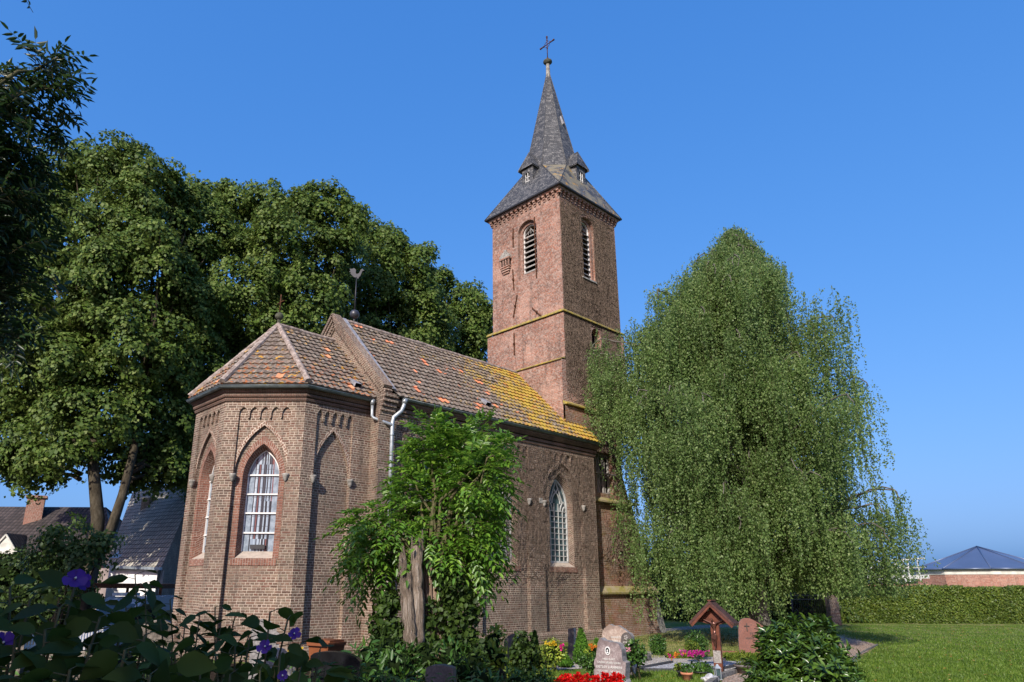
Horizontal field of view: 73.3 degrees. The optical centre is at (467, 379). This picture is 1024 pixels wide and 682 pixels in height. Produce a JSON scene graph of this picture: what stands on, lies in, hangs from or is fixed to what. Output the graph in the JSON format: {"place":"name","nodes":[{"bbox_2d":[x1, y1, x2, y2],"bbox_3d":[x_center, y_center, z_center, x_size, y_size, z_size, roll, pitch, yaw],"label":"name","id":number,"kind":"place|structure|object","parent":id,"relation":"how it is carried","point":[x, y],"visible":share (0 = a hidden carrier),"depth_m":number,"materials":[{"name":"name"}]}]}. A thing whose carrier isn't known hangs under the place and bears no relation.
{"place":"outdoors","nodes":[
{"label":"outdoors","id":0,"kind":"place"},
{"bbox_2d":[0,0,1023,583],"label":"sky","id":1,"kind":"structure","parent":0,"point":[874,149],"materials":[{"name":"blue"}]},
{"bbox_2d":[530,630,539,650],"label":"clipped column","id":2,"kind":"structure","parent":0,"point":[534,632],"depth_m":14.52,"materials":[{"name":"green plant"}]},
{"bbox_2d":[577,651,595,677],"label":"box hedge block","id":3,"kind":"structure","parent":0,"point":[586,662],"depth_m":12.56,"materials":[{"name":"green plant"}]},
{"bbox_2d":[178,617,1023,681],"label":"ground","id":4,"kind":"structure","parent":0,"point":[671,623],"depth_m":27.09,"materials":[{"name":"plant"}]},
{"bbox_2d":[0,631,23,675],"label":"wall pillar","id":5,"kind":"structure","parent":4,"relation":"on","point":[22,648],"depth_m":11.80,"materials":[{"name":"stone"}]},
{"bbox_2d":[0,0,97,389],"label":"ash tree","id":6,"kind":"object","parent":4,"relation":"on","point":[24,183],"visible":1,"depth_m":7.15,"materials":[{"name":"green plant"}]},
{"bbox_2d":[176,661,512,681],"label":"shaded bed","id":7,"kind":"object","parent":4,"relation":"on","point":[213,675],"visible":0.11,"depth_m":13.51,"materials":[{"name":"plant"}]},
{"bbox_2d":[0,569,216,681],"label":"hibiscus shrub","id":8,"kind":"object","parent":7,"relation":"on","point":[63,644],"visible":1,"depth_m":1.96,"materials":[{"name":"green plant"}]},
{"bbox_2d":[2,641,214,681],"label":"shaded shrub","id":9,"kind":"object","parent":7,"relation":"on","point":[117,666],"visible":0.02,"depth_m":6.03,"materials":[{"name":"green plant"}]},
{"bbox_2d":[101,570,277,681],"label":"shaded shrub","id":10,"kind":"object","parent":7,"relation":"on","point":[160,614],"visible":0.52,"depth_m":4.04,"materials":[{"name":"green plant"}]},
{"bbox_2d":[3,650,400,681],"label":"shaded shrub","id":11,"kind":"object","parent":7,"relation":"on","point":[309,678],"visible":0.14,"depth_m":8.42,"materials":[{"name":"green plant"}]},
{"bbox_2d":[168,607,354,681],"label":"hibiscus shrub","id":12,"kind":"object","parent":7,"relation":"on","point":[296,655],"visible":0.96,"depth_m":2.68,"materials":[{"name":"green plant"}]},
{"bbox_2d":[248,619,279,678],"bbox_3d":[-3.357,4.553,11.280,0.509,1.184,0.220,5,-17,-15],"label":"headstone","id":13,"kind":"object","parent":7,"relation":"on","point":[255,655],"visible":0.17,"depth_m":11.22,"materials":[{"name":"stone"}]},
{"bbox_2d":[266,648,294,675],"bbox_3d":[-2.684,4.289,9.809,0.428,0.860,0.220,8,-18,-23],"label":"headstone","id":14,"kind":"object","parent":7,"relation":"on","point":[272,663],"visible":0.12,"depth_m":9.79,"materials":[{"name":"stone"}]},
{"bbox_2d":[306,638,346,659],"bbox_3d":[-2.812,5.475,13.585,0.561,0.631,0.591,-9,-19,29],"label":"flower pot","id":15,"kind":"object","parent":7,"relation":"on","point":[339,644],"visible":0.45,"depth_m":13.50,"materials":[{"name":"ceramic"}]},
{"bbox_2d":[310,651,362,681],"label":"headstone","id":16,"kind":"object","parent":7,"relation":"on","point":[348,659],"visible":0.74,"depth_m":8.37,"materials":[{"name":"black stone"}]},
{"bbox_2d":[349,634,388,674],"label":"leafy shrub","id":17,"kind":"object","parent":7,"relation":"on","point":[371,651],"visible":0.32,"depth_m":10.73,"materials":[{"name":"green plant"}]},
{"bbox_2d":[360,652,392,681],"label":"leafy shrub","id":18,"kind":"object","parent":7,"relation":"on","point":[372,668],"visible":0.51,"depth_m":9.66,"materials":[{"name":"green plant"}]},
{"bbox_2d":[366,622,408,667],"bbox_3d":[-1.350,4.604,11.389,0.768,1.125,0.820,15,-22,-41],"label":"leafy shrub","id":19,"kind":"object","parent":7,"relation":"on","point":[388,643],"visible":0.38,"depth_m":11.33,"materials":[{"name":"green plant"}]},
{"bbox_2d":[288,662,513,681],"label":"spear leaved perennial","id":20,"kind":"object","parent":7,"relation":"on","point":[357,678],"visible":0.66,"depth_m":6.93,"materials":[{"name":"green plant"}]},
{"bbox_2d":[380,640,426,681],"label":"leafy shrub","id":21,"kind":"object","parent":7,"relation":"on","point":[398,662],"visible":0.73,"depth_m":10.09,"materials":[{"name":"green plant"}]},
{"bbox_2d":[314,403,531,679],"bbox_3d":[-0.780,3.011,13.188,4.154,5.361,2.881,-2,-17,7],"label":"young ash tree","id":22,"kind":"object","parent":7,"relation":"on","point":[437,590],"visible":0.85,"depth_m":12.62,"materials":[{"name":"green plant"}]},
{"bbox_2d":[405,635,443,679],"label":"leafy shrub","id":23,"kind":"object","parent":7,"relation":"on","point":[426,651],"visible":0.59,"depth_m":11.07,"materials":[{"name":"green plant"}]},
{"bbox_2d":[425,664,455,681],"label":"headstone","id":24,"kind":"object","parent":7,"relation":"on","point":[444,670],"visible":0.83,"depth_m":7.96,"materials":[{"name":"grey stone"}]},
{"bbox_2d":[430,635,469,665],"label":"leafy shrub","id":25,"kind":"object","parent":7,"relation":"on","point":[448,657],"visible":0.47,"depth_m":11.10,"materials":[{"name":"green plant"}]},
{"bbox_2d":[451,653,487,681],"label":"leafy shrub","id":26,"kind":"object","parent":7,"relation":"on","point":[460,668],"visible":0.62,"depth_m":9.66,"materials":[{"name":"green plant"}]},
{"bbox_2d":[460,641,495,677],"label":"leafy shrub","id":27,"kind":"object","parent":7,"relation":"on","point":[473,655],"visible":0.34,"depth_m":11.09,"materials":[{"name":"green plant"}]},
{"bbox_2d":[458,662,499,681],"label":"leafy shrub","id":28,"kind":"object","parent":7,"relation":"on","point":[484,676],"visible":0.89,"depth_m":9.47,"materials":[{"name":"green plant"}]},
{"bbox_2d":[482,622,511,673],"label":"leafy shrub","id":29,"kind":"object","parent":7,"relation":"on","point":[498,659],"visible":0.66,"depth_m":13.61,"materials":[{"name":"green plant"}]},
{"bbox_2d":[508,630,538,678],"bbox_3d":[0.916,4.596,11.145,0.460,1.030,0.492,15,-22,-41],"label":"ivy covered stone","id":30,"kind":"object","parent":7,"relation":"on","point":[522,648],"visible":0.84,"depth_m":11.12,"materials":[{"name":"green plant"}]},
{"bbox_2d":[498,666,559,681],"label":"ground shrub","id":31,"kind":"object","parent":7,"relation":"on","point":[535,678],"visible":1,"depth_m":9.65,"materials":[{"name":"green plant"}]},
{"bbox_2d":[503,645,556,679],"bbox_3d":[1.045,4.774,11.421,0.777,0.800,0.803,15,-22,-41],"label":"heath bush","id":32,"kind":"object","parent":7,"relation":"on","point":[538,663],"visible":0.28,"depth_m":11.37,"materials":[{"name":"plant"}]},
{"bbox_2d":[547,668,713,681],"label":"grass","id":33,"kind":"structure","parent":7,"relation":"on","point":[650,675],"depth_m":13.01,"materials":[{"name":"plant"}]},
{"bbox_2d":[171,36,666,661],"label":"church","id":34,"kind":"structure","parent":4,"relation":"on","point":[297,432],"depth_m":19.76,"materials":[{"name":"brown brick"}]},
{"bbox_2d":[202,468,213,552],"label":"window","id":35,"kind":"structure","parent":34,"relation":"in","point":[210,489],"depth_m":17.60,"materials":[{"name":"white glass"}]},
{"bbox_2d":[241,451,278,551],"bbox_3d":[-5.058,2.946,16.877,0.828,2.471,0.068,0,-17,2],"label":"window","id":36,"kind":"structure","parent":34,"relation":"in","point":[263,476],"depth_m":16.87,"materials":[{"name":"white glass"}]},
{"bbox_2d":[394,422,597,621],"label":"brick wall","id":37,"kind":"structure","parent":34,"relation":"attached to","point":[574,486],"depth_m":21.80,"materials":[{"name":"brick"}]},
{"bbox_2d":[489,484,511,559],"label":"window","id":38,"kind":"structure","parent":34,"relation":"in","point":[509,524],"depth_m":20.99,"materials":[{"name":"white glass"}]},
{"bbox_2d":[524,225,536,274],"bbox_3d":[2.654,-5.313,28.058,0.320,2.324,0.940,15,-22,-41],"label":"louvre window","id":39,"kind":"structure","parent":34,"relation":"in","point":[531,243],"depth_m":28.20,"materials":[{"name":"white paint"}]},
{"bbox_2d":[549,479,568,562],"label":"window","id":40,"kind":"structure","parent":34,"relation":"in","point":[559,553],"depth_m":22.79,"materials":[{"name":"white glass"}]},
{"bbox_2d":[579,222,590,278],"bbox_3d":[4.632,-5.200,27.961,0.940,2.774,0.320,15,-22,-41],"label":"louvre window","id":41,"kind":"structure","parent":34,"relation":"in","point":[583,224],"depth_m":28.14,"materials":[{"name":"white paint"}]},
{"bbox_2d":[559,195,622,409],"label":"tower wall","id":42,"kind":"structure","parent":34,"relation":"attached to","point":[577,287],"depth_m":27.06,"materials":[{"name":"brick"}]},
{"bbox_2d":[596,453,615,493],"bbox_3d":[5.004,3.449,25.323,1.130,1.505,0.310,15,-22,-41],"label":"stair window","id":43,"kind":"structure","parent":34,"relation":"in","point":[602,485],"depth_m":25.45,"materials":[{"name":"glass"}]},
{"bbox_2d":[596,506,637,580],"bbox_3d":[5.327,5.876,24.738,2.951,2.685,0.016,15,-22,-41],"label":"creeper","id":44,"kind":"object","parent":34,"relation":"attached to","point":[614,547],"visible":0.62,"depth_m":24.61,"materials":[{"name":"plant"}]},
{"bbox_2d":[503,634,517,661],"bbox_3d":[1.032,6.189,15.818,0.460,0.685,0.170,-7,-18,23],"label":"headstone","id":45,"kind":"object","parent":4,"relation":"on","point":[508,639],"visible":0.27,"depth_m":15.80,"materials":[{"name":"grey stone"}]},
{"bbox_2d":[540,637,567,671],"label":"golden shrub","id":46,"kind":"object","parent":4,"relation":"on","point":[553,650],"visible":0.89,"depth_m":13.66,"materials":[{"name":"yellow plant"}]},
{"bbox_2d":[568,628,575,660],"bbox_3d":[2.479,6.282,16.271,0.164,0.783,0.140,-10,-20,32],"label":"headstone","id":47,"kind":"object","parent":4,"relation":"on","point":[571,636],"visible":0.73,"depth_m":16.25,"materials":[{"name":"grey stone"}]},
{"bbox_2d":[553,671,625,681],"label":"begonia bed","id":48,"kind":"object","parent":4,"relation":"on","point":[606,677],"visible":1,"depth_m":9.60,"materials":[{"name":"red plant"}]},
{"bbox_2d":[594,637,630,681],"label":"headstone","id":49,"kind":"object","parent":4,"relation":"on","point":[611,657],"visible":0.95,"depth_m":10.48,"materials":[{"name":"stone"}]},
{"bbox_2d":[602,624,628,642],"bbox_3d":[3.174,5.673,14.519,0.646,0.959,0.208,-8,-18,25],"label":"headstone","id":50,"kind":"object","parent":4,"relation":"on","point":[612,632],"visible":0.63,"depth_m":14.55,"materials":[{"name":"brown stone"}]},
{"bbox_2d":[621,632,635,675],"bbox_3d":[3.110,5.361,13.330,0.237,0.878,0.189,-10,-19,31],"label":"headstone","id":51,"kind":"object","parent":4,"relation":"on","point":[626,637],"visible":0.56,"depth_m":13.35,"materials":[{"name":"grey stone"}]},
{"bbox_2d":[624,639,647,679],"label":"rose bush","id":52,"kind":"object","parent":4,"relation":"on","point":[636,653],"visible":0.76,"depth_m":12.58,"materials":[{"name":"green plant"}]},
{"bbox_2d":[647,540,678,619],"bbox_3d":[11.588,11.563,37.781,4.398,5.305,5.189,-3,-17,10],"label":"dark bush","id":53,"kind":"object","parent":4,"relation":"on","point":[660,591],"visible":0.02,"depth_m":36.52,"materials":[{"name":"green plant"}]},
{"bbox_2d":[668,653,682,678],"bbox_3d":[3.930,5.364,12.858,0.370,0.465,0.246,15,-22,-41],"label":"flower pot","id":54,"kind":"object","parent":4,"relation":"on","point":[678,667],"visible":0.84,"depth_m":12.86,"materials":[{"name":"green plastic"}]},
{"bbox_2d":[664,651,694,658],"bbox_3d":[5.178,6.728,16.761,0.722,0.232,0.441,-1,-17,4],"label":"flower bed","id":55,"kind":"object","parent":4,"relation":"on","point":[679,656],"visible":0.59,"depth_m":16.63,"materials":[{"name":"plant"}]},
{"bbox_2d":[671,652,692,680],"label":"flower pot","id":56,"kind":"object","parent":4,"relation":"on","point":[688,674],"visible":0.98,"depth_m":12.56,"materials":[{"name":"ceramic"}]},
{"bbox_2d":[653,560,737,621],"bbox_3d":[12.041,11.383,35.396,5.266,4.784,4.032,15,-22,-41],"label":"dark bush","id":57,"kind":"object","parent":4,"relation":"on","point":[680,605],"visible":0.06,"depth_m":34.48,"materials":[{"name":"green plant"}]},
{"bbox_2d":[679,649,713,675],"bbox_3d":[4.463,5.536,13.453,0.754,0.539,0.407,0,-17,0],"label":"chrysanthemum bowl","id":58,"kind":"object","parent":4,"relation":"on","point":[702,668],"visible":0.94,"depth_m":13.36,"materials":[{"name":"green plant"}]},
{"bbox_2d":[701,673,719,681],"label":"rock","id":59,"kind":"object","parent":4,"relation":"on","point":[708,676],"visible":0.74,"depth_m":12.62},
{"bbox_2d":[689,600,738,671],"bbox_3d":[5.136,5.311,14.262,0.920,1.420,0.380,-11,-20,33],"label":"wayside crucifix","id":60,"kind":"object","parent":4,"relation":"on","point":[716,615],"visible":1,"depth_m":14.27,"materials":[{"name":"red wood"}]},
{"bbox_2d":[713,664,722,679],"bbox_3d":[4.689,5.474,12.882,0.122,0.275,0.122,0,-17,1],"label":"grave lantern","id":61,"kind":"object","parent":4,"relation":"on","point":[717,669],"visible":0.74,"depth_m":12.85,"materials":[{"name":"metal"}]},
{"bbox_2d":[705,666,753,681],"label":"kerb","id":62,"kind":"structure","parent":4,"relation":"on","point":[730,672],"depth_m":13.30,"materials":[{"name":"grey stone"}]},
{"bbox_2d":[733,601,748,618],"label":"dark bush","id":63,"kind":"object","parent":4,"relation":"on","point":[740,609],"visible":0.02,"depth_m":34.53,"materials":[{"name":"green plant"}]},
{"bbox_2d":[722,651,761,660],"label":"hedge","id":64,"kind":"object","parent":4,"relation":"on","point":[729,656],"visible":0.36,"depth_m":16.10,"materials":[{"name":"plant"}]},
{"bbox_2d":[738,618,762,652],"bbox_3d":[7.131,6.476,17.184,0.693,0.982,0.184,-4,-17,15],"label":"headstone","id":65,"kind":"object","parent":4,"relation":"on","point":[746,629],"visible":0.61,"depth_m":17.18,"materials":[{"name":"red stone"}]},
{"bbox_2d":[578,224,940,627],"bbox_3d":[9.106,1.234,23.493,9.759,14.943,9.566,15,-22,-41],"label":"willow tree","id":66,"kind":"object","parent":4,"relation":"on","point":[729,434],"visible":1,"depth_m":21.25,"materials":[{"name":"green plant"}]},
{"bbox_2d":[738,579,813,621],"bbox_3d":[15.570,11.087,35.501,5.398,4.833,4.421,15,-22,-41],"label":"dark bush","id":67,"kind":"object","parent":4,"relation":"on","point":[788,610],"visible":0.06,"depth_m":34.22,"materials":[{"name":"green plant"}]},
{"bbox_2d":[555,626,1023,680],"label":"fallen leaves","id":68,"kind":"object","parent":4,"relation":"on","point":[874,652],"visible":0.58,"depth_m":19.04,"materials":[{"name":"plant"}]},
{"bbox_2d":[787,592,813,619],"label":"dark bush","id":69,"kind":"object","parent":4,"relation":"on","point":[796,607],"visible":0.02,"depth_m":36.44,"materials":[{"name":"green plant"}]},
{"bbox_2d":[738,611,869,681],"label":"laurel bush","id":70,"kind":"object","parent":4,"relation":"on","point":[810,649],"visible":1,"depth_m":8.55,"materials":[{"name":"green plant"}]},
{"bbox_2d":[801,576,864,623],"bbox_3d":[18.486,10.929,34.776,3.944,4.073,3.360,15,-22,-41],"label":"dark bush","id":71,"kind":"object","parent":4,"relation":"on","point":[813,607],"visible":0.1,"depth_m":33.84,"materials":[{"name":"green plant"}]},
{"bbox_2d":[852,644,877,660],"bbox_3d":[8.688,6.412,15.440,0.338,0.060,13.529,-10,-19,31],"label":"lawn edging","id":72,"kind":"object","parent":4,"relation":"on","point":[870,648],"visible":0.42,"depth_m":18.73,"materials":[{"name":"grey stone"}]},
{"bbox_2d":[866,557,929,585],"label":"greenhouse frame","id":73,"kind":"object","parent":4,"relation":"on","point":[918,576],"visible":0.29,"depth_m":45.30,"materials":[{"name":"white metal"}]},
{"bbox_2d":[813,584,1023,623],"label":"hedge","id":74,"kind":"object","parent":4,"relation":"on","point":[951,604],"visible":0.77,"depth_m":33.59,"materials":[{"name":"green plant"}]},
{"bbox_2d":[836,624,1023,681],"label":"grass","id":75,"kind":"structure","parent":4,"relation":"on","point":[969,673],"depth_m":17.18,"materials":[{"name":"plant"}]},
{"bbox_2d":[912,546,1023,586],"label":"house","id":76,"kind":"structure","parent":4,"relation":"on","point":[975,566],"depth_m":50.42,"materials":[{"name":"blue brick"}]},
{"bbox_2d":[550,653,735,670],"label":"gravel path","id":77,"kind":"structure","parent":0,"point":[652,661],"depth_m":16.13,"materials":[{"name":"gravel"}]},
{"bbox_2d":[557,653,573,666],"bbox_3d":[2.098,6.037,14.791,0.412,0.296,0.417,-9,-19,29],"label":"dwarf conifer","id":78,"kind":"object","parent":77,"relation":"on","point":[567,662],"visible":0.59,"depth_m":14.67,"materials":[{"name":"green plant"}]},
{"bbox_2d":[572,628,588,663],"bbox_3d":[2.553,5.968,15.434,0.452,0.800,0.460,6,-17,-18],"label":"cone conifer","id":79,"kind":"object","parent":77,"relation":"on","point":[581,644],"visible":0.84,"depth_m":15.37,"materials":[{"name":"green plant"}]},
{"bbox_2d":[583,642,596,656],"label":"yellow flower bush","id":80,"kind":"object","parent":77,"relation":"on","point":[592,648],"visible":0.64,"depth_m":14.51,"materials":[{"name":"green plant"}]},
{"bbox_2d":[642,653,651,661],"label":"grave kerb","id":81,"kind":"structure","parent":77,"relation":"on","point":[649,657],"depth_m":16.12,"materials":[{"name":"grey stone"}]},
{"bbox_2d":[635,658,747,671],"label":"grave kerb","id":82,"kind":"structure","parent":77,"relation":"on","point":[644,667],"depth_m":14.66,"materials":[{"name":"stone"}]},
{"bbox_2d":[647,661,738,667],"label":"grave chippings","id":83,"kind":"object","parent":77,"relation":"on","point":[725,663],"visible":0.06,"depth_m":15.32,"materials":[{"name":"gravel"}]},
{"bbox_2d":[684,639,700,661],"bbox_3d":[5.163,6.223,15.790,0.407,0.488,0.383,6,-17,-18],"label":"dwarf conifer","id":84,"kind":"object","parent":83,"relation":"on","point":[691,646],"visible":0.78,"depth_m":15.75,"materials":[{"name":"plant"}]},
{"bbox_2d":[684,629,710,659],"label":"conifer bush","id":85,"kind":"object","parent":77,"relation":"on","point":[704,646],"visible":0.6,"depth_m":16.49,"materials":[{"name":"green plant"}]},
{"bbox_2d":[634,624,736,636],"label":"gravel path","id":86,"kind":"structure","parent":0,"point":[691,627],"depth_m":28.87,"materials":[{"name":"gravel"}]},
{"bbox_2d":[634,625,777,657],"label":"dry lawn","id":87,"kind":"structure","parent":0,"point":[679,633],"depth_m":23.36,"materials":[{"name":"plant"}]},
{"bbox_2d":[648,634,666,655],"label":"round bush","id":88,"kind":"object","parent":87,"relation":"on","point":[657,645],"visible":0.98,"depth_m":17.32,"materials":[{"name":"green plant"}]},
{"bbox_2d":[722,634,874,681],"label":"gravel path","id":89,"kind":"structure","parent":0,"point":[858,644],"depth_m":19.82,"materials":[{"name":"gravel"}]},
{"bbox_2d":[733,650,751,673],"bbox_3d":[5.531,5.680,13.870,0.355,0.453,0.370,15,-22,-41],"label":"bowl planter","id":90,"kind":"object","parent":89,"relation":"on","point":[738,665],"visible":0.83,"depth_m":13.82,"materials":[{"name":"grey stone"}]},
{"bbox_2d":[787,604,814,616],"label":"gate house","id":91,"kind":"structure","parent":0,"point":[805,612],"depth_m":39.78,"materials":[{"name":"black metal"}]},
{"bbox_2d":[789,592,825,622],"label":"iron gate","id":92,"kind":"structure","parent":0,"point":[792,605],"depth_m":31.87,"materials":[{"name":"metal"}]},
{"bbox_2d":[824,593,841,625],"bbox_3d":[16.766,10.506,31.542,0.500,1.445,0.500,0,-17,0],"label":"tree trunk","id":93,"kind":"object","parent":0,"point":[832,608],"depth_m":31.36,"materials":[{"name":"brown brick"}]},
{"label":"road","id":94,"kind":"structure","parent":0,"visible":0},
{"bbox_2d":[0,546,104,640],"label":"yard hedge","id":95,"kind":"object","parent":94,"relation":"on","point":[10,571],"visible":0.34,"depth_m":35.12,"materials":[{"name":"green plant"}]},
{"bbox_2d":[19,651,92,679],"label":"churchyard wall","id":96,"kind":"structure","parent":94,"relation":"on","point":[22,669],"depth_m":12.27,"materials":[{"name":"stone"}]},
{"bbox_2d":[24,629,103,649],"bbox_3d":[-7.381,4.745,12.540,1.274,0.382,0.045,11,-20,-32],"label":"railing","id":97,"kind":"object","parent":96,"relation":"on","point":[27,646],"visible":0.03,"depth_m":12.67,"materials":[{"name":"white paint"}]},
{"bbox_2d":[0,495,121,609],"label":"house","id":98,"kind":"structure","parent":94,"relation":"on","point":[19,526],"depth_m":47.65,"materials":[{"name":"brown tile"}]},
{"bbox_2d":[0,533,26,553],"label":"dormer window","id":99,"kind":"structure","parent":98,"relation":"in","point":[6,542],"depth_m":44.06,"materials":[{"name":"paint"}]},
{"bbox_2d":[13,511,128,623],"bbox_3d":[-16.643,8.343,28.883,4.396,5.661,2.818,-3,-17,12],"label":"lime shrub","id":100,"kind":"object","parent":94,"relation":"on","point":[75,553],"visible":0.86,"depth_m":28.70,"materials":[{"name":"green plant"}]},
{"bbox_2d":[0,128,236,610],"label":"lime tree","id":101,"kind":"object","parent":94,"relation":"on","point":[71,395],"visible":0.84,"depth_m":35.39,"materials":[{"name":"green plant"}]},
{"bbox_2d":[79,592,173,663],"bbox_3d":[-13.050,9.773,27.413,2.320,2.459,5.302,-4,-17,16],"label":"parked van","id":102,"kind":"object","parent":94,"relation":"on","point":[163,599],"visible":0.11,"depth_m":26.84,"materials":[{"name":"blue paint"}]},
{"bbox_2d":[86,583,175,594],"bbox_3d":[-15.977,10.992,32.175,3.866,2.807,3.000,0,-17,0],"label":"carport","id":103,"kind":"object","parent":94,"relation":"on","point":[127,586],"visible":0.29,"depth_m":31.12,"materials":[{"name":"metal"}]},
{"bbox_2d":[104,486,185,598],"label":"house","id":104,"kind":"structure","parent":94,"relation":"on","point":[153,532],"depth_m":39.29,"materials":[{"name":"grey tile"}]},
{"bbox_2d":[137,620,170,661],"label":"wall pillar","id":105,"kind":"structure","parent":94,"relation":"on","point":[153,636],"depth_m":13.24,"materials":[{"name":"stone"}]},
{"bbox_2d":[148,170,376,507],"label":"lime tree","id":106,"kind":"object","parent":94,"relation":"on","point":[278,220],"visible":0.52,"depth_m":43.36,"materials":[{"name":"green plant"}]},
{"bbox_2d":[316,215,460,351],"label":"lime tree","id":107,"kind":"object","parent":94,"relation":"on","point":[389,303],"visible":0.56,"depth_m":52.57,"materials":[{"name":"green plant"}]},
{"bbox_2d":[421,264,492,361],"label":"lime tree","id":108,"kind":"object","parent":94,"relation":"on","point":[473,308],"visible":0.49,"depth_m":60.85,"materials":[{"name":"green plant"}]},
{"bbox_2d":[901,563,915,583],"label":"distant tree","id":109,"kind":"object","parent":94,"relation":"on","point":[910,573],"visible":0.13,"depth_m":183.00,"materials":[{"name":"green plant"}]}
]}

